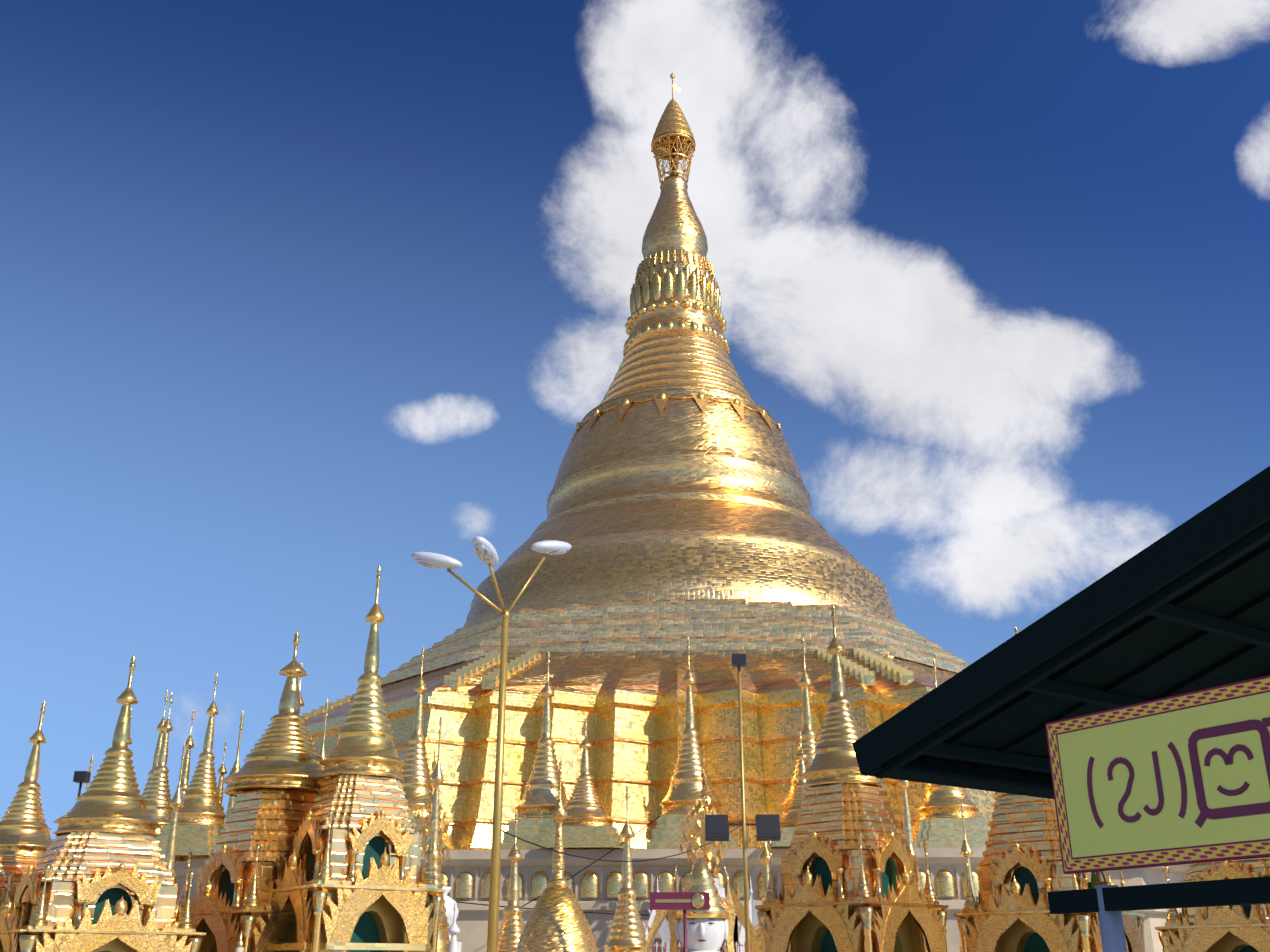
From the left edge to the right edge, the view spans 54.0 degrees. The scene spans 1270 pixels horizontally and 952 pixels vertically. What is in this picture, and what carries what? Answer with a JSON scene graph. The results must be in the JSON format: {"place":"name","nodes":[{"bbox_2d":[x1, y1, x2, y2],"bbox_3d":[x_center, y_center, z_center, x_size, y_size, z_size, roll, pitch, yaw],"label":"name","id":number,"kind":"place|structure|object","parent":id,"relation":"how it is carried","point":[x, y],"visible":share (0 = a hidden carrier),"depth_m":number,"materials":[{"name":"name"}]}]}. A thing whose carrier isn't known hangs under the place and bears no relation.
{"place":"outdoors","nodes":[
{"label":"outdoors","id":0,"kind":"place"},
{"bbox_2d":[0,0,1269,838],"label":"sky","id":1,"kind":"structure","parent":0,"point":[299,299],"materials":[{"name":"blue"}]},
{"bbox_2d":[852,466,1269,798],"bbox_3d":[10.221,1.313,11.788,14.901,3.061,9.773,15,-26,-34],"label":"canopy roof","id":2,"kind":"structure","parent":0,"point":[1184,607],"depth_m":10.29,"materials":[{"name":"black metal"}]},
{"label":"platform","id":3,"kind":"structure","parent":0,"visible":0},
{"bbox_2d":[0,700,51,908],"bbox_3d":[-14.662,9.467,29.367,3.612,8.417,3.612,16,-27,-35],"label":"shrine","id":4,"kind":"object","parent":3,"relation":"on","point":[25,839],"visible":0.52,"depth_m":29.33,"materials":[{"name":"paint"}]},
{"bbox_2d":[0,655,205,951],"bbox_3d":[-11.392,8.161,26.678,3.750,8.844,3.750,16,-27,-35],"label":"shrine","id":5,"kind":"object","parent":3,"relation":"on","point":[98,878],"visible":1,"depth_m":25.65,"materials":[{"name":"paint"}]},
{"bbox_2d":[178,631,334,951],"bbox_3d":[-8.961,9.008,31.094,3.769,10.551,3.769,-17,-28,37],"label":"shrine","id":6,"kind":"object","parent":3,"relation":"on","point":[273,787],"visible":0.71,"depth_m":30.09,"materials":[{"name":"paint"}]},
{"bbox_2d":[234,929,349,951],"bbox_3d":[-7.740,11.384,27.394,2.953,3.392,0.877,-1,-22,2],"label":"deva statues","id":7,"kind":"object","parent":3,"relation":"on","point":[239,945],"visible":0.33,"depth_m":27.70,"materials":[{"name":"gold metal"}]},
{"bbox_2d":[274,564,445,951],"bbox_3d":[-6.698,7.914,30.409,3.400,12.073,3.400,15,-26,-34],"label":"shrine","id":8,"kind":"object","parent":3,"relation":"on","point":[357,844],"visible":0.9,"depth_m":29.03,"materials":[{"name":"paint"}]},
{"bbox_2d":[73,653,780,951],"bbox_3d":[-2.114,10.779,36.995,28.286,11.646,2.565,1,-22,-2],"label":"floodlight poles","id":9,"kind":"object","parent":3,"relation":"on","point":[766,825],"visible":0.69,"depth_m":38.03,"materials":[{"name":"metal"}]},
{"bbox_2d":[411,536,571,951],"bbox_3d":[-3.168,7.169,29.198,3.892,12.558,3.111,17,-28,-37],"label":"street lamp","id":10,"kind":"object","parent":3,"relation":"on","point":[485,551],"visible":1,"depth_m":29.48,"materials":[{"name":"metal"}]},
{"bbox_2d":[86,636,975,951],"bbox_3d":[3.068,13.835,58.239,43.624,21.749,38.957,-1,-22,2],"label":"small stupas","id":11,"kind":"object","parent":3,"relation":"on","point":[588,822],"visible":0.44,"depth_m":69.05,"materials":[{"name":"gold metal"}]},
{"bbox_2d":[414,749,730,951],"bbox_3d":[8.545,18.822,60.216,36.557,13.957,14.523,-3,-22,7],"label":"ornamental trees","id":12,"kind":"object","parent":3,"relation":"on","point":[708,857],"visible":0.35,"depth_m":65.91,"materials":[{"name":"gold metal"}]},
{"bbox_2d":[448,757,751,951],"bbox_3d":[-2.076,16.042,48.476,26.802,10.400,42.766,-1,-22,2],"label":"forecourt clutter","id":13,"kind":"object","parent":3,"relation":"on","point":[557,921],"visible":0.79,"depth_m":41.50,"materials":[{"name":"gold metal"}]},
{"bbox_2d":[650,892,709,951],"bbox_3d":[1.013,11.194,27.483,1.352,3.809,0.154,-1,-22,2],"label":"direction sign post","id":14,"kind":"object","parent":3,"relation":"on","point":[684,901],"visible":1,"depth_m":28.06,"materials":[{"name":"purple metal"}]},
{"bbox_2d":[173,72,1189,951],"bbox_3d":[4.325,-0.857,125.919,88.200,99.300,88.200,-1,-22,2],"label":"stupa","id":15,"kind":"object","parent":3,"relation":"on","point":[675,523],"depth_m":96.11,"materials":[{"name":"gold metal"}]},
{"bbox_2d":[129,639,989,861],"bbox_3d":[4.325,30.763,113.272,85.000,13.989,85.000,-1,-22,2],"label":"small stupas","id":16,"kind":"object","parent":15,"relation":"on","point":[202,816],"visible":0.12,"depth_m":74.95,"materials":[{"name":"gold metal"}]},
{"bbox_2d":[441,868,979,897],"bbox_3d":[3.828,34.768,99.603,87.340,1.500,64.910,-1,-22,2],"label":"plinth niches","id":17,"kind":"object","parent":15,"relation":"attached to","point":[945,883],"visible":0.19,"depth_m":69.69,"materials":[{"name":"gold metal"}]},
{"bbox_2d":[643,875,757,951],"bbox_3d":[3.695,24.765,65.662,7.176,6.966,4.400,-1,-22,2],"label":"white shrine","id":18,"kind":"object","parent":3,"relation":"on","point":[664,931],"visible":0.15,"depth_m":64.65,"materials":[{"name":"paint"}]},
{"bbox_2d":[642,857,760,951],"bbox_3d":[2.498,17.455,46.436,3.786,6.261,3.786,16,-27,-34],"label":"manussiha statue","id":19,"kind":"object","parent":3,"relation":"on","point":[711,929],"visible":0.88,"depth_m":46.48,"materials":[{"name":"white paint"}]},
{"bbox_2d":[755,605,948,951],"bbox_3d":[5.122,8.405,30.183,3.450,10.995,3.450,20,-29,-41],"label":"shrine","id":20,"kind":"object","parent":3,"relation":"on","point":[849,875],"visible":0.98,"depth_m":29.00,"materials":[{"name":"paint"}]},
{"bbox_2d":[954,626,1144,951],"bbox_3d":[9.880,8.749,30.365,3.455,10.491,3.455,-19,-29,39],"label":"shrine","id":21,"kind":"object","parent":3,"relation":"on","point":[1020,871],"visible":0.5,"depth_m":29.09,"materials":[{"name":"paint"}]},
{"bbox_2d":[1045,675,1269,951],"bbox_3d":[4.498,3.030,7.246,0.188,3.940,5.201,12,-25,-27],"label":"signboard","id":22,"kind":"object","parent":3,"relation":"on","point":[1184,778],"visible":1,"depth_m":8.83,"materials":[{"name":"green paint"}]},
{"bbox_2d":[1155,857,1269,951],"bbox_3d":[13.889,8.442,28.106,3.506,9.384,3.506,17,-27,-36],"label":"shrine","id":23,"kind":"object","parent":3,"relation":"on","point":[1239,928],"visible":0.38,"depth_m":26.92,"materials":[{"name":"paint"}]}
]}

